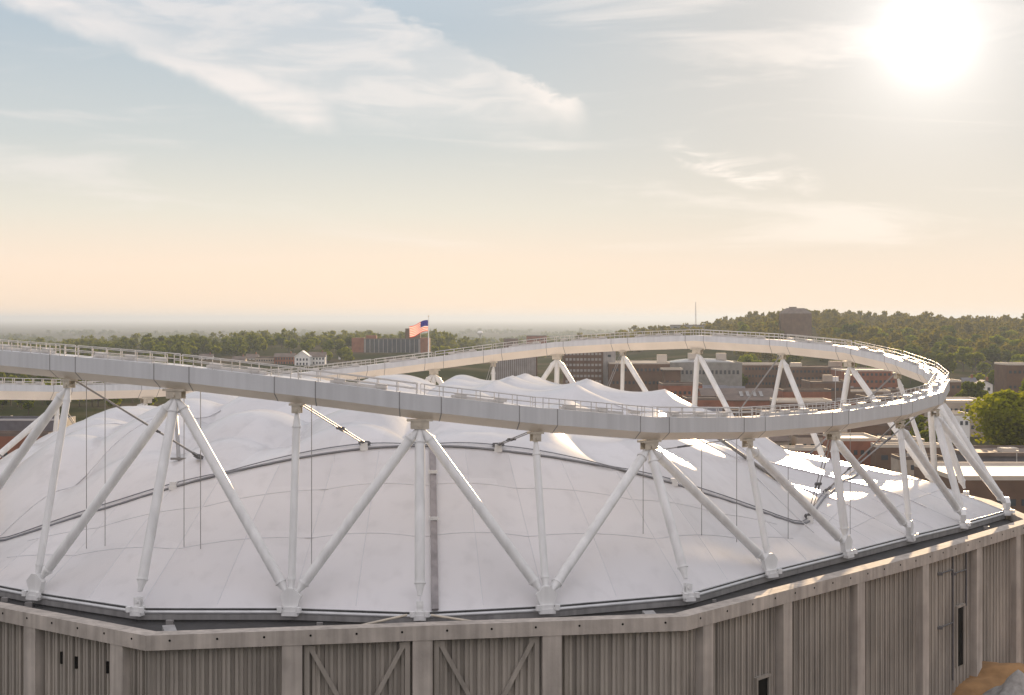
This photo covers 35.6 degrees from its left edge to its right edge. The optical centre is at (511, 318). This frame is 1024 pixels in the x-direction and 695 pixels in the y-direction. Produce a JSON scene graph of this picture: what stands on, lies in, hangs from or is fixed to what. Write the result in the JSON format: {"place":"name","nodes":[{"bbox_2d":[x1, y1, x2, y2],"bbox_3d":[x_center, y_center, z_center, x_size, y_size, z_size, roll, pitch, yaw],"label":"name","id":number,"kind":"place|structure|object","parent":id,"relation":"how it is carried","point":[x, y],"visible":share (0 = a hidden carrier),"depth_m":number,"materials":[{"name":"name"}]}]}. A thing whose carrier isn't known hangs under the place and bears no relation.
{"place":"outdoors","nodes":[
{"label":"outdoors","id":0,"kind":"place"},
{"bbox_2d":[0,321,1005,589],"bbox_3d":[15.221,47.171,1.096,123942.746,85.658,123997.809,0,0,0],"label":"ground","id":1,"kind":"structure","parent":0,"point":[40,329],"depth_m":8658.07,"materials":[{"name":"green plant"}]},
{"bbox_2d":[0,431,52,458],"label":"brick row","id":2,"kind":"object","parent":1,"relation":"on","point":[6,437],"visible":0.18,"depth_m":520.00,"materials":[{"name":"red brick"}]},
{"bbox_2d":[22,400,33,414],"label":"lime tree","id":3,"kind":"object","parent":1,"relation":"on","point":[28,404],"visible":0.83,"depth_m":852.84,"materials":[{"name":"green plant"}]},
{"bbox_2d":[0,416,75,430],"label":"dark hall","id":4,"kind":"structure","parent":1,"relation":"on","point":[14,423],"depth_m":560.00,"materials":[{"name":"brick"}]},
{"bbox_2d":[34,376,51,382],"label":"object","id":5,"kind":"object","parent":1,"relation":"on","point":[45,378],"visible":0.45,"depth_m":1110.86,"materials":[{"name":"white"}]},
{"bbox_2d":[105,398,121,407],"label":"maple tree","id":6,"kind":"object","parent":1,"relation":"on","point":[117,401],"visible":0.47,"depth_m":858.53,"materials":[{"name":"green plant"}]},
{"bbox_2d":[4,333,260,377],"bbox_3d":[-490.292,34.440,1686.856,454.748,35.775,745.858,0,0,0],"label":"town wood","id":7,"kind":"object","parent":1,"relation":"on","point":[206,344],"visible":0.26,"depth_m":1737.23,"materials":[{"name":"green plant"}]},
{"bbox_2d":[143,341,154,349],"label":"maple tree","id":8,"kind":"object","parent":1,"relation":"on","point":[149,345],"visible":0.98,"depth_m":1784.35,"materials":[{"name":"green plant"}]},
{"bbox_2d":[153,345,166,351],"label":"maple tree","id":9,"kind":"object","parent":1,"relation":"on","point":[158,348],"visible":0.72,"depth_m":1645.46,"materials":[{"name":"green plant"}]},
{"bbox_2d":[199,352,214,358],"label":"town house","id":10,"kind":"structure","parent":1,"relation":"on","point":[209,355],"depth_m":1642.98,"materials":[{"name":"grey brick"}]},
{"bbox_2d":[211,346,221,357],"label":"lime tree","id":11,"kind":"object","parent":1,"relation":"on","point":[216,349],"visible":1,"depth_m":1664.07,"materials":[{"name":"green plant"}]},
{"bbox_2d":[232,355,247,361],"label":"town house","id":12,"kind":"structure","parent":1,"relation":"on","point":[243,358],"depth_m":1601.89,"materials":[{"name":"grey brick"}]},
{"bbox_2d":[238,345,247,354],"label":"maple tree","id":13,"kind":"object","parent":1,"relation":"on","point":[241,349],"visible":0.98,"depth_m":1669.77,"materials":[{"name":"green plant"}]},
{"bbox_2d":[246,352,259,359],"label":"town house","id":14,"kind":"structure","parent":1,"relation":"on","point":[251,356],"depth_m":1641.86,"materials":[{"name":"grey brick"}]},
{"bbox_2d":[255,357,273,362],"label":"long hall","id":15,"kind":"structure","parent":1,"relation":"on","point":[264,359],"depth_m":1580.00,"materials":[{"name":"brown brick"}]},
{"bbox_2d":[276,335,285,343],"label":"maple tree","id":16,"kind":"object","parent":1,"relation":"on","point":[280,339],"visible":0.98,"depth_m":1917.69,"materials":[{"name":"green plant"}]},
{"bbox_2d":[274,351,295,363],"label":"brick house","id":17,"kind":"structure","parent":1,"relation":"on","point":[284,358],"depth_m":1570.00,"materials":[{"name":"red brick"}]},
{"bbox_2d":[288,339,298,352],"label":"maple tree","id":18,"kind":"object","parent":1,"relation":"on","point":[293,344],"visible":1,"depth_m":1792.71,"materials":[{"name":"green plant"}]},
{"bbox_2d":[300,342,310,351],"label":"maple tree","id":19,"kind":"object","parent":1,"relation":"on","point":[306,347],"visible":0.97,"depth_m":1715.59,"materials":[{"name":"green plant"}]},
{"bbox_2d":[0,327,612,343],"bbox_3d":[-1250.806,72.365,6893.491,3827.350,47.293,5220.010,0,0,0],"label":"plain wood","id":20,"kind":"object","parent":1,"relation":"on","point":[156,334],"visible":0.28,"depth_m":7788.50,"materials":[{"name":"green plant"}]},
{"bbox_2d":[294,350,326,365],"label":"white mansion","id":21,"kind":"structure","parent":1,"relation":"on","point":[303,358],"depth_m":1559.82,"materials":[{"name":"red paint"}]},
{"bbox_2d":[0,328,638,357],"bbox_3d":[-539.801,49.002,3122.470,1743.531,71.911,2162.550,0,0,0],"label":"valley wood","id":22,"kind":"object","parent":1,"relation":"on","point":[437,339],"visible":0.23,"depth_m":2337.47,"materials":[{"name":"green plant"}]},
{"bbox_2d":[323,340,334,350],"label":"maple tree","id":23,"kind":"object","parent":1,"relation":"on","point":[329,345],"visible":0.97,"depth_m":1708.22,"materials":[{"name":"green plant"}]},
{"bbox_2d":[342,336,353,347],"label":"oak tree","id":24,"kind":"object","parent":1,"relation":"on","point":[348,341],"visible":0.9,"depth_m":1870.90,"materials":[{"name":"green plant"}]},
{"bbox_2d":[352,328,429,352],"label":"apartment block","id":25,"kind":"structure","parent":1,"relation":"on","point":[406,344],"depth_m":1799.82,"materials":[{"name":"grey concrete"}]},
{"bbox_2d":[440,345,450,354],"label":"lime tree","id":26,"kind":"object","parent":1,"relation":"on","point":[446,348],"visible":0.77,"depth_m":1697.91,"materials":[{"name":"green plant"}]},
{"bbox_2d":[504,338,517,347],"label":"skyline block","id":27,"kind":"structure","parent":1,"relation":"on","point":[509,340],"depth_m":2100.00,"materials":[{"name":"grey concrete"}]},
{"bbox_2d":[0,329,1023,694],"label":"stadium","id":28,"kind":"object","parent":1,"relation":"on","point":[212,527],"visible":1,"depth_m":177.95,"materials":[{"name":"white fabric"}]},
{"bbox_2d":[428,315,428,356],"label":"flagpole","id":29,"kind":"object","parent":28,"relation":"on","point":[428,335],"visible":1,"depth_m":332.89,"materials":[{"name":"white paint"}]},
{"bbox_2d":[410,320,427,336],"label":"flag","id":30,"kind":"object","parent":29,"relation":"attached to","point":[418,328],"visible":1,"depth_m":332.36,"materials":[{"name":"multicoloured fabric"}]},
{"bbox_2d":[754,673,770,694],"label":"doorway","id":31,"kind":"structure","parent":28,"relation":"in","point":[762,684],"depth_m":174.91,"materials":[{"name":"metal"}]},
{"bbox_2d":[955,603,965,667],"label":"doorway","id":32,"kind":"structure","parent":28,"relation":"in","point":[959,609],"depth_m":216.35,"materials":[{"name":"metal"}]},
{"bbox_2d":[494,357,536,379],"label":"striped slab","id":33,"kind":"structure","parent":1,"relation":"on","point":[508,368],"depth_m":1049.82,"materials":[{"name":"grey concrete"}]},
{"bbox_2d":[526,335,546,344],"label":"skyline block","id":34,"kind":"structure","parent":1,"relation":"on","point":[534,337],"depth_m":2200.00,"materials":[{"name":"red brick"}]},
{"bbox_2d":[563,352,602,384],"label":"building","id":35,"kind":"structure","parent":1,"relation":"on","point":[580,366],"depth_m":1000.00,"materials":[{"name":"brown brick"}]},
{"bbox_2d":[603,351,615,385],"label":"stair tower","id":36,"kind":"structure","parent":1,"relation":"on","point":[609,356],"depth_m":1001.00,"materials":[{"name":"grey concrete"}]},
{"bbox_2d":[608,355,669,391],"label":"brick hall","id":37,"kind":"structure","parent":1,"relation":"on","point":[649,372],"depth_m":985.00,"materials":[{"name":"brown brick"}]},
{"bbox_2d":[660,367,682,381],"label":"porch block","id":38,"kind":"structure","parent":1,"relation":"on","point":[671,374],"depth_m":960.00,"materials":[{"name":"brown brick"}]},
{"bbox_2d":[658,382,701,398],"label":"red shed","id":39,"kind":"structure","parent":1,"relation":"on","point":[679,389],"depth_m":840.00,"materials":[{"name":"brown brick"}]},
{"bbox_2d":[670,325,708,330],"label":"skyline block","id":40,"kind":"structure","parent":1,"relation":"on","point":[678,326],"depth_m":2350.00,"materials":[{"name":"grey stone"}]},
{"bbox_2d":[682,396,722,406],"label":"brick shed","id":41,"kind":"structure","parent":1,"relation":"on","point":[708,401],"depth_m":760.00,"materials":[{"name":"red brick"}]},
{"bbox_2d":[667,353,741,385],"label":"building","id":42,"kind":"structure","parent":1,"relation":"on","point":[723,370],"depth_m":1010.00,"materials":[{"name":"grey concrete"}]},
{"bbox_2d":[702,385,727,387],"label":"shed","id":43,"kind":"structure","parent":1,"relation":"on","point":[711,386],"depth_m":955.08,"materials":[{"name":"grey concrete"}]},
{"bbox_2d":[698,388,773,406],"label":"skylight hall","id":44,"kind":"structure","parent":1,"relation":"on","point":[735,397],"depth_m":806.22,"materials":[{"name":"red brick"}]},
{"bbox_2d":[736,324,749,333],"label":"maple tree","id":45,"kind":"object","parent":1,"relation":"on","point":[742,328],"visible":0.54,"depth_m":1849.69,"materials":[{"name":"green plant"}]},
{"bbox_2d":[742,373,748,385],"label":"oak tree","id":46,"kind":"object","parent":1,"relation":"on","point":[744,380],"visible":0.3,"depth_m":1076.70,"materials":[{"name":"green plant"}]},
{"bbox_2d":[722,407,776,416],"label":"brick shed","id":47,"kind":"structure","parent":1,"relation":"on","point":[743,409],"depth_m":640.00,"materials":[{"name":"brown brick"}]},
{"bbox_2d":[742,355,761,361],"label":"maple tree","id":48,"kind":"object","parent":1,"relation":"on","point":[747,358],"visible":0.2,"depth_m":1261.27,"materials":[{"name":"green plant"}]},
{"bbox_2d":[742,362,780,389],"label":"long block","id":49,"kind":"structure","parent":1,"relation":"on","point":[755,372],"depth_m":1080.00,"materials":[{"name":"grey concrete"}]},
{"bbox_2d":[769,435,790,445],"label":"shed","id":50,"kind":"structure","parent":1,"relation":"on","point":[781,440],"depth_m":602.51,"materials":[{"name":"brown"}]},
{"bbox_2d":[780,355,802,364],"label":"oak tree","id":51,"kind":"object","parent":1,"relation":"on","point":[791,358],"visible":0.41,"depth_m":1336.92,"materials":[{"name":"green plant"}]},
{"bbox_2d":[779,307,811,335],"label":"hilltop tower","id":52,"kind":"structure","parent":1,"relation":"on","point":[795,321],"depth_m":1899.81,"materials":[{"name":"brown brick"}]},
{"bbox_2d":[575,308,1023,361],"bbox_3d":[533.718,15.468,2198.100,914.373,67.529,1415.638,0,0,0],"label":"hill wood","id":53,"kind":"object","parent":1,"relation":"on","point":[968,327],"visible":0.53,"depth_m":1968.03,"materials":[{"name":"green plant"}]},
{"bbox_2d":[770,398,831,410],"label":"long low roof","id":54,"kind":"structure","parent":1,"relation":"on","point":[782,401],"depth_m":700.00,"materials":[{"name":"brown brick"}]},
{"bbox_2d":[780,444,826,456],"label":"store","id":55,"kind":"structure","parent":1,"relation":"on","point":[800,448],"depth_m":553.00,"materials":[{"name":"beige concrete"}]},
{"bbox_2d":[777,388,830,399],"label":"brick shed","id":56,"kind":"structure","parent":1,"relation":"on","point":[808,393],"depth_m":820.00,"materials":[{"name":"brown brick"}]},
{"bbox_2d":[791,432,823,445],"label":"store","id":57,"kind":"structure","parent":1,"relation":"on","point":[805,439],"depth_m":599.50,"materials":[{"name":"brown concrete"}]},
{"bbox_2d":[781,361,842,387],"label":"dark block","id":58,"kind":"structure","parent":1,"relation":"on","point":[799,371],"depth_m":1060.00,"materials":[{"name":"brown brick"}]},
{"bbox_2d":[801,375,850,398],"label":"workshop","id":59,"kind":"structure","parent":1,"relation":"on","point":[827,381],"depth_m":900.00,"materials":[{"name":"beige concrete"}]},
{"bbox_2d":[831,398,855,409],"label":"store","id":60,"kind":"structure","parent":1,"relation":"on","point":[838,401],"depth_m":869.43,"materials":[{"name":"grey concrete"}]},
{"bbox_2d":[843,324,858,334],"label":"oak tree","id":61,"kind":"object","parent":1,"relation":"on","point":[850,328],"visible":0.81,"depth_m":1802.47,"materials":[{"name":"green plant"}]},
{"bbox_2d":[823,433,880,465],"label":"brick shed","id":62,"kind":"structure","parent":1,"relation":"on","point":[860,444],"depth_m":560.00,"materials":[{"name":"brown brick"}]},
{"bbox_2d":[831,368,897,389],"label":"corner block","id":63,"kind":"structure","parent":1,"relation":"on","point":[874,378],"depth_m":1020.00,"materials":[{"name":"red brick"}]},
{"bbox_2d":[847,423,890,436],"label":"brick shed","id":64,"kind":"structure","parent":1,"relation":"on","point":[878,430],"depth_m":640.00,"materials":[{"name":"brown brick"}]},
{"bbox_2d":[851,390,890,398],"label":"store","id":65,"kind":"structure","parent":1,"relation":"on","point":[853,393],"depth_m":930.94,"materials":[{"name":"beige concrete"}]},
{"bbox_2d":[856,394,923,426],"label":"brick shed","id":66,"kind":"structure","parent":1,"relation":"on","point":[860,396],"depth_m":772.29,"materials":[{"name":"brown brick"}]},
{"bbox_2d":[886,347,904,355],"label":"lime tree","id":67,"kind":"object","parent":1,"relation":"on","point":[897,350],"visible":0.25,"depth_m":1412.84,"materials":[{"name":"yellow plant"}]},
{"bbox_2d":[877,436,924,441],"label":"store","id":68,"kind":"structure","parent":1,"relation":"on","point":[892,439],"depth_m":600.58,"materials":[{"name":"brown concrete"}]},
{"bbox_2d":[882,387,920,391],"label":"store","id":69,"kind":"structure","parent":1,"relation":"on","point":[896,389],"depth_m":952.56,"materials":[{"name":"beige concrete"}]},
{"bbox_2d":[871,442,941,469],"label":"store","id":70,"kind":"structure","parent":1,"relation":"on","point":[881,457],"depth_m":547.06,"materials":[{"name":"brown brick"}]},
{"bbox_2d":[901,327,913,336],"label":"maple tree","id":71,"kind":"object","parent":1,"relation":"on","point":[907,330],"visible":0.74,"depth_m":1803.84,"materials":[{"name":"green plant"}]},
{"bbox_2d":[900,348,920,357],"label":"maple tree","id":72,"kind":"object","parent":1,"relation":"on","point":[912,351],"visible":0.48,"depth_m":1431.02,"materials":[{"name":"green plant"}]},
{"bbox_2d":[904,343,922,354],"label":"oak tree","id":73,"kind":"object","parent":1,"relation":"on","point":[914,347],"visible":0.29,"depth_m":1494.27,"materials":[{"name":"green plant"}]},
{"bbox_2d":[891,453,943,475],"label":"store","id":74,"kind":"structure","parent":1,"relation":"on","point":[895,463],"depth_m":523.55,"materials":[{"name":"brown"}]},
{"bbox_2d":[911,423,925,433],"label":"maple tree","id":75,"kind":"object","parent":1,"relation":"on","point":[921,426],"visible":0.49,"depth_m":665.92,"materials":[{"name":"green plant"}]},
{"bbox_2d":[910,415,927,425],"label":"lime tree","id":76,"kind":"object","parent":1,"relation":"on","point":[919,419],"visible":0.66,"depth_m":712.13,"materials":[{"name":"green plant"}]},
{"bbox_2d":[919,429,936,441],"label":"lime tree","id":77,"kind":"object","parent":1,"relation":"on","point":[924,434],"visible":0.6,"depth_m":626.07,"materials":[{"name":"green plant"}]},
{"bbox_2d":[922,352,937,366],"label":"oak tree","id":78,"kind":"object","parent":1,"relation":"on","point":[932,356],"visible":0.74,"depth_m":1429.23,"materials":[{"name":"green plant"}]},
{"bbox_2d":[931,342,948,355],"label":"maple tree","id":79,"kind":"object","parent":1,"relation":"on","point":[944,348],"visible":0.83,"depth_m":1469.23,"materials":[{"name":"green plant"}]},
{"bbox_2d":[935,352,956,373],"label":"oak tree","id":80,"kind":"object","parent":1,"relation":"on","point":[947,363],"visible":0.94,"depth_m":1227.82,"materials":[{"name":"green plant"}]},
{"bbox_2d":[941,325,956,336],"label":"maple tree","id":81,"kind":"object","parent":1,"relation":"on","point":[950,328],"visible":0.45,"depth_m":1819.43,"materials":[{"name":"green plant"}]},
{"bbox_2d":[940,335,958,351],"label":"maple tree","id":82,"kind":"object","parent":1,"relation":"on","point":[950,340],"visible":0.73,"depth_m":1588.23,"materials":[{"name":"green plant"}]},
{"bbox_2d":[937,411,969,442],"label":"white roof shed","id":83,"kind":"structure","parent":1,"relation":"on","point":[965,424],"depth_m":640.00,"materials":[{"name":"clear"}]},
{"bbox_2d":[924,397,983,436],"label":"terrace block","id":84,"kind":"structure","parent":1,"relation":"on","point":[954,403],"depth_m":700.00,"materials":[{"name":"white concrete"}]},
{"bbox_2d":[947,379,960,396],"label":"flat shed","id":85,"kind":"structure","parent":1,"relation":"on","point":[955,386],"depth_m":900.00,"materials":[{"name":"beige concrete"}]},
{"bbox_2d":[953,346,972,371],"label":"maple tree","id":86,"kind":"object","parent":1,"relation":"on","point":[961,353],"visible":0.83,"depth_m":1391.76,"materials":[{"name":"green plant"}]},
{"bbox_2d":[957,338,971,346],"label":"lime tree","id":87,"kind":"object","parent":1,"relation":"on","point":[960,341],"visible":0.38,"depth_m":1574.65,"materials":[{"name":"green plant"}]},
{"bbox_2d":[959,375,976,382],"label":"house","id":88,"kind":"structure","parent":1,"relation":"on","point":[970,379],"depth_m":982.96,"materials":[{"name":"grey stone"}]},
{"bbox_2d":[914,462,1023,512],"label":"white roof hall","id":89,"kind":"structure","parent":1,"relation":"on","point":[1008,477],"depth_m":392.00,"materials":[{"name":"brown brick"}]},
{"bbox_2d":[960,380,985,397],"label":"oak tree","id":90,"kind":"object","parent":1,"relation":"on","point":[973,389],"visible":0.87,"depth_m":849.63,"materials":[{"name":"green plant"}]},
{"bbox_2d":[965,352,985,373],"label":"lime tree","id":91,"kind":"object","parent":1,"relation":"on","point":[973,359],"visible":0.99,"depth_m":1359.93,"materials":[{"name":"green plant"}]},
{"bbox_2d":[970,334,981,341],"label":"maple tree","id":92,"kind":"object","parent":1,"relation":"on","point":[974,337],"visible":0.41,"depth_m":1706.25,"materials":[{"name":"green plant"}]},
{"bbox_2d":[970,373,984,380],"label":"maple tree","id":93,"kind":"object","parent":1,"relation":"on","point":[979,376],"visible":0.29,"depth_m":1095.46,"materials":[{"name":"green plant"}]},
{"bbox_2d":[977,362,990,373],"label":"lime tree","id":94,"kind":"object","parent":1,"relation":"on","point":[982,366],"visible":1,"depth_m":1305.91,"materials":[{"name":"green plant"}]},
{"bbox_2d":[975,377,993,393],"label":"grey house","id":95,"kind":"structure","parent":1,"relation":"on","point":[988,386],"depth_m":960.00,"materials":[{"name":"paint"}]},
{"bbox_2d":[953,445,1023,461],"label":"service building","id":96,"kind":"structure","parent":1,"relation":"on","point":[996,453],"depth_m":477.74,"materials":[{"name":"stone"}]},
{"bbox_2d":[957,389,1023,444],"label":"broad tree","id":97,"kind":"object","parent":1,"relation":"on","point":[1001,413],"visible":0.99,"depth_m":552.81,"materials":[{"name":"green plant"}]},
{"bbox_2d":[987,370,993,391],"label":"maple tree","id":98,"kind":"object","parent":1,"relation":"on","point":[990,375],"visible":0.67,"depth_m":1115.28,"materials":[{"name":"green plant"}]},
{"bbox_2d":[979,343,1002,369],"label":"oak tree","id":99,"kind":"object","parent":1,"relation":"on","point":[992,353],"visible":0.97,"depth_m":1410.02,"materials":[{"name":"green plant"}]},
{"bbox_2d":[991,334,1009,345],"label":"maple tree","id":100,"kind":"object","parent":1,"relation":"on","point":[996,338],"visible":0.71,"depth_m":1624.63,"materials":[{"name":"green plant"}]},
{"bbox_2d":[994,362,1023,392],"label":"brown block","id":101,"kind":"structure","parent":1,"relation":"on","point":[1009,375],"depth_m":900.00,"materials":[{"name":"brick"}]},
{"bbox_2d":[1002,349,1019,361],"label":"oak tree","id":102,"kind":"object","parent":1,"relation":"on","point":[1007,355],"visible":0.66,"depth_m":1400.51,"materials":[{"name":"green plant"}]},
{"bbox_2d":[1008,339,1023,347],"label":"maple tree","id":103,"kind":"object","parent":1,"relation":"on","point":[1012,342],"visible":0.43,"depth_m":1562.03,"materials":[{"name":"green plant"}]},
{"bbox_2d":[1010,354,1023,361],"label":"maple tree","id":104,"kind":"object","parent":1,"relation":"on","point":[1014,357],"visible":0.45,"depth_m":1310.36,"materials":[{"name":"green plant"}]},
{"bbox_2d":[0,0,1023,320],"label":"sky","id":105,"kind":"structure","parent":0,"point":[161,160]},
{"label":"forecourt","id":106,"kind":"structure","parent":0,"visible":0},
{"bbox_2d":[952,661,1023,694],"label":"soil heap","id":107,"kind":"object","parent":106,"relation":"on","point":[991,675],"visible":0.27,"depth_m":218.16,"materials":[{"name":"brown soil"}]},
{"bbox_2d":[982,670,1023,694],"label":"gravel heap","id":108,"kind":"object","parent":106,"relation":"on","point":[1013,684],"visible":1,"depth_m":211.10,"materials":[{"name":"grey gravel"}]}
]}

